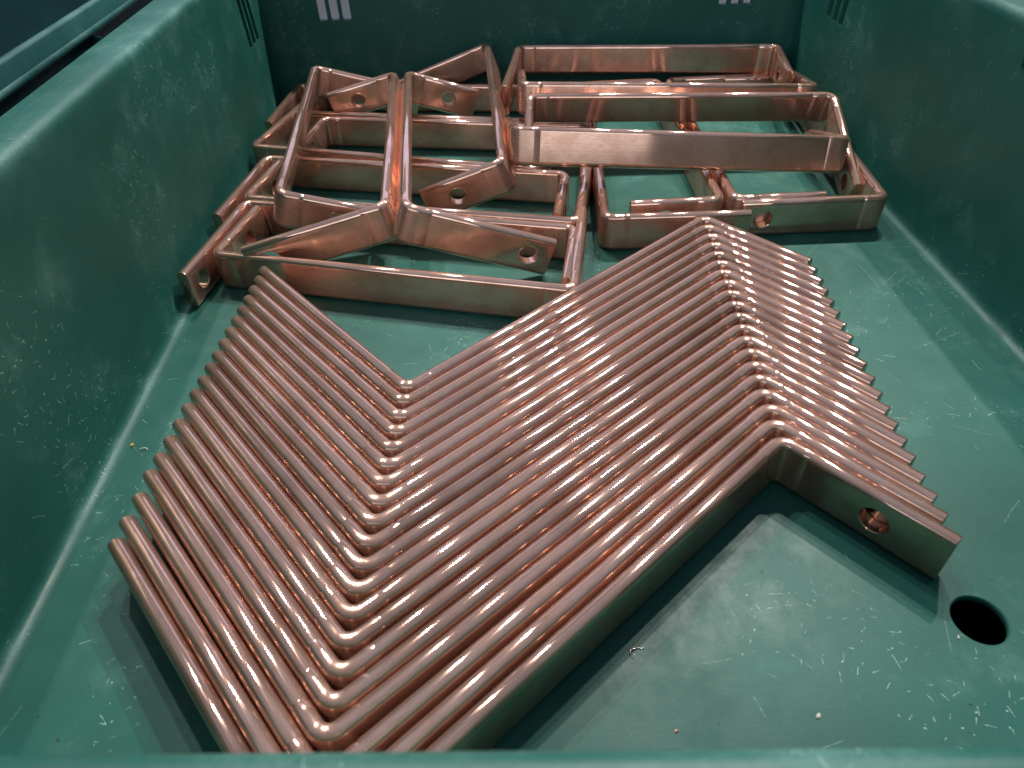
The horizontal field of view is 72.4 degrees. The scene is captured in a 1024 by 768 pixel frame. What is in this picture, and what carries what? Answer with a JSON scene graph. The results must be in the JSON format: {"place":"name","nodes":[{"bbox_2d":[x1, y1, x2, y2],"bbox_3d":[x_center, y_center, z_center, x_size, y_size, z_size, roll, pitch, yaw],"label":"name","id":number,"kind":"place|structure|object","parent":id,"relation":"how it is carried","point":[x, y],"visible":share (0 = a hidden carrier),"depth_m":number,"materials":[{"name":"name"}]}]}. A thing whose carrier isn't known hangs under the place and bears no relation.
{"place":"outdoors","nodes":[
{"label":"outdoors","id":0,"kind":"place"},
{"bbox_2d":[316,0,1005,644],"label":"floor","id":1,"kind":"structure","parent":0,"point":[978,622],"depth_m":0.54,"materials":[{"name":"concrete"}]},
{"bbox_2d":[0,0,152,116],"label":"plastic crate","id":2,"kind":"object","parent":1,"relation":"on","point":[42,42],"visible":0.14,"depth_m":0.70,"materials":[{"name":"teal plastic"}]},
{"bbox_2d":[0,0,1023,767],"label":"plastic crate","id":3,"kind":"object","parent":1,"relation":"on","point":[766,624],"visible":0.56,"depth_m":0.53,"materials":[{"name":"teal plastic"}]},
{"bbox_2d":[240,72,401,260],"bbox_3d":[-0.202,-0.260,0.812,0.152,0.040,0.375,-15,42,6],"label":"bent copper bracket","id":4,"kind":"object","parent":3,"relation":"in","point":[349,233],"visible":0.81,"depth_m":0.68,"materials":[{"name":"brown metal"}]},
{"bbox_2d":[273,66,418,228],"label":"bent copper bracket","id":5,"kind":"object","parent":3,"relation":"in","point":[293,210],"visible":0.74,"depth_m":0.74,"materials":[{"name":"brown metal"}]},
{"bbox_2d":[177,200,576,307],"bbox_3d":[-0.124,-0.118,0.689,0.379,0.040,0.152,7,43,11],"label":"bent copper bracket","id":6,"kind":"object","parent":3,"relation":"in","point":[202,263],"visible":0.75,"depth_m":0.70,"materials":[{"name":"brown metal"}]},
{"bbox_2d":[212,155,569,229],"bbox_3d":[-0.129,-0.196,0.777,0.380,0.040,0.152,6,43,10],"label":"bent copper bracket","id":7,"kind":"object","parent":3,"relation":"in","point":[533,185],"visible":0.68,"depth_m":0.82,"materials":[{"name":"brown metal"}]},
{"bbox_2d":[265,83,518,130],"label":"bent copper bracket","id":8,"kind":"object","parent":3,"relation":"in","point":[291,100],"visible":0.14,"depth_m":1.01,"materials":[{"name":"brown metal"}]},
{"bbox_2d":[213,205,587,317],"bbox_3d":[-0.104,-0.139,0.712,0.369,0.040,0.151,7,43,11],"label":"bent copper bracket","id":9,"kind":"object","parent":3,"relation":"in","point":[496,296],"visible":0.78,"depth_m":0.66,"materials":[{"name":"brown metal"}]},
{"bbox_2d":[252,103,552,169],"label":"bent copper bracket","id":10,"kind":"object","parent":3,"relation":"in","point":[274,139],"visible":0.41,"depth_m":0.86,"materials":[{"name":"brown metal"}]},
{"bbox_2d":[245,158,591,226],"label":"bent copper bracket","id":11,"kind":"object","parent":3,"relation":"in","point":[263,186],"visible":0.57,"depth_m":0.74,"materials":[{"name":"brown metal"}]},
{"bbox_2d":[294,80,572,130],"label":"bent copper bracket","id":12,"kind":"object","parent":3,"relation":"in","point":[319,110],"visible":0.16,"depth_m":0.94,"materials":[{"name":"brown metal"}]},
{"bbox_2d":[303,117,588,184],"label":"bent copper bracket","id":13,"kind":"object","parent":3,"relation":"in","point":[438,134],"visible":0.5,"depth_m":0.92,"materials":[{"name":"brown metal"}]},
{"bbox_2d":[399,43,515,208],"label":"bent copper bracket","id":14,"kind":"object","parent":3,"relation":"in","point":[491,180],"visible":0.84,"depth_m":0.76,"materials":[{"name":"brown metal"}]},
{"bbox_2d":[394,72,556,274],"bbox_3d":[-0.054,-0.260,0.802,0.152,0.040,0.381,10,40,-16],"label":"bent copper bracket","id":15,"kind":"object","parent":3,"relation":"in","point":[437,230],"visible":0.98,"depth_m":0.67,"materials":[{"name":"brown metal"}]},
{"bbox_2d":[118,420,948,752],"bbox_3d":[0.017,0.128,0.406,0.504,0.040,0.200,-8,42,-6],"label":"bent copper bar","id":16,"kind":"object","parent":3,"relation":"in","point":[446,714],"visible":0.6,"depth_m":0.39,"materials":[{"name":"brown metal"}]},
{"bbox_2d":[143,389,925,752],"bbox_3d":[0.016,0.105,0.432,0.504,0.040,0.200,-7,42,-5],"label":"bent copper bar","id":17,"kind":"object","parent":3,"relation":"in","point":[349,727],"visible":0.52,"depth_m":0.40,"materials":[{"name":"brown metal"}]},
{"bbox_2d":[131,404,937,752],"bbox_3d":[0.017,0.117,0.419,0.504,0.040,0.200,-8,42,-5],"label":"bent copper bar","id":18,"kind":"object","parent":3,"relation":"in","point":[403,718],"visible":0.54,"depth_m":0.39,"materials":[{"name":"brown metal"}]},
{"bbox_2d":[153,374,915,722],"bbox_3d":[0.017,0.094,0.444,0.504,0.040,0.200,-7,42,-5],"label":"bent copper bar","id":19,"kind":"object","parent":3,"relation":"in","point":[329,702],"visible":0.56,"depth_m":0.41,"materials":[{"name":"brown metal"}]},
{"bbox_2d":[107,437,962,752],"bbox_3d":[0.017,0.139,0.394,0.504,0.040,0.200,-8,42,-6],"label":"bent copper bar","id":20,"kind":"object","parent":3,"relation":"in","point":[907,533],"visible":1,"depth_m":0.41,"materials":[{"name":"brown metal"}]},
{"bbox_2d":[163,361,907,690],"bbox_3d":[0.018,0.084,0.455,0.504,0.040,0.200,-7,42,-5],"label":"bent copper bar","id":21,"kind":"object","parent":3,"relation":"in","point":[336,673],"visible":0.45,"depth_m":0.42,"materials":[{"name":"brown metal"}]},
{"bbox_2d":[172,348,898,660],"bbox_3d":[0.018,0.073,0.467,0.504,0.040,0.200,-7,42,-5],"label":"bent copper bar","id":22,"kind":"object","parent":3,"relation":"in","point":[343,644],"visible":0.53,"depth_m":0.44,"materials":[{"name":"brown metal"}]},
{"bbox_2d":[224,269,846,493],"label":"bent copper bar","id":23,"kind":"object","parent":3,"relation":"in","point":[377,481],"visible":0.5,"depth_m":0.52,"materials":[{"name":"brown metal"}]},
{"bbox_2d":[253,225,817,408],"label":"bent copper bar","id":24,"kind":"object","parent":3,"relation":"in","point":[376,381],"visible":0.43,"depth_m":0.58,"materials":[{"name":"brown metal"}]},
{"bbox_2d":[181,336,890,631],"bbox_3d":[0.018,0.063,0.479,0.504,0.040,0.200,-7,42,-5],"label":"bent copper bar","id":25,"kind":"object","parent":3,"relation":"in","point":[347,615],"visible":0.54,"depth_m":0.45,"materials":[{"name":"brown metal"}]},
{"bbox_2d":[189,324,882,603],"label":"bent copper bar","id":26,"kind":"object","parent":3,"relation":"in","point":[350,587],"visible":0.52,"depth_m":0.46,"materials":[{"name":"brown metal"}]},
{"bbox_2d":[204,301,867,556],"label":"bent copper bar","id":27,"kind":"object","parent":3,"relation":"in","point":[360,539],"visible":0.48,"depth_m":0.49,"materials":[{"name":"brown metal"}]},
{"bbox_2d":[211,290,860,534],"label":"bent copper bar","id":28,"kind":"object","parent":3,"relation":"in","point":[367,520],"visible":0.49,"depth_m":0.50,"materials":[{"name":"brown metal"}]},
{"bbox_2d":[218,279,853,513],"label":"bent copper bar","id":29,"kind":"object","parent":3,"relation":"in","point":[365,493],"visible":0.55,"depth_m":0.51,"materials":[{"name":"brown metal"}]},
{"bbox_2d":[231,260,840,474],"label":"bent copper bar","id":30,"kind":"object","parent":3,"relation":"in","point":[370,452],"visible":0.44,"depth_m":0.54,"materials":[{"name":"brown metal"}]},
{"bbox_2d":[237,251,834,456],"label":"bent copper bar","id":31,"kind":"object","parent":3,"relation":"in","point":[381,442],"visible":0.48,"depth_m":0.55,"materials":[{"name":"brown metal"}]},
{"bbox_2d":[243,242,828,440],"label":"bent copper bar","id":32,"kind":"object","parent":3,"relation":"in","point":[372,414],"visible":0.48,"depth_m":0.56,"materials":[{"name":"brown metal"}]},
{"bbox_2d":[248,233,823,424],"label":"bent copper bar","id":33,"kind":"object","parent":3,"relation":"in","point":[385,407],"visible":0.43,"depth_m":0.57,"materials":[{"name":"brown metal"}]},
{"bbox_2d":[259,216,812,393],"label":"bent copper bar","id":34,"kind":"object","parent":3,"relation":"in","point":[389,375],"visible":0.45,"depth_m":0.60,"materials":[{"name":"brown metal"}]},
{"bbox_2d":[197,312,875,579],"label":"bent copper bar","id":35,"kind":"object","parent":3,"relation":"in","point":[357,565],"visible":0.52,"depth_m":0.47,"materials":[{"name":"brown metal"}]},
{"bbox_2d":[501,43,793,115],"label":"bent copper bracket","id":36,"kind":"object","parent":3,"relation":"in","point":[771,60],"visible":0.91,"depth_m":0.99,"materials":[{"name":"brown metal"}]},
{"bbox_2d":[582,78,723,212],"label":"bent copper bracket","id":37,"kind":"object","parent":3,"relation":"in","point":[706,190],"visible":0.32,"depth_m":0.73,"materials":[{"name":"brown metal"}]},
{"bbox_2d":[584,122,751,249],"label":"bent copper bracket","id":38,"kind":"object","parent":3,"relation":"in","point":[620,231],"visible":0.43,"depth_m":0.71,"materials":[{"name":"brown metal"}]},
{"bbox_2d":[505,117,848,172],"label":"bent copper bracket","id":39,"kind":"object","parent":3,"relation":"in","point":[813,151],"visible":0.98,"depth_m":0.75,"materials":[{"name":"brown metal"}]},
{"bbox_2d":[524,92,862,195],"bbox_3d":[0.200,-0.275,0.816,0.372,0.040,0.152,0,61,2],"label":"bent copper bracket","id":40,"kind":"object","parent":3,"relation":"in","point":[824,110],"visible":0.81,"depth_m":0.84,"materials":[{"name":"brown metal"}]},
{"bbox_2d":[665,73,826,225],"bbox_3d":[0.298,-0.305,0.875,0.152,0.040,0.374,-3,42,0],"label":"bent copper bracket","id":41,"kind":"object","parent":3,"relation":"in","point":[733,198],"visible":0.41,"depth_m":0.74,"materials":[{"name":"brown metal"}]},
{"bbox_2d":[724,75,886,234],"bbox_3d":[0.320,-0.298,0.866,0.152,0.040,0.382,0,42,3],"label":"bent copper bracket","id":42,"kind":"object","parent":3,"relation":"in","point":[862,209],"visible":0.47,"depth_m":0.73,"materials":[{"name":"brown metal"}]},
{"bbox_2d":[518,69,817,114],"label":"bent copper bracket","id":43,"kind":"object","parent":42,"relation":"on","point":[798,83],"visible":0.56,"depth_m":0.86,"materials":[{"name":"brown metal"}]}
]}

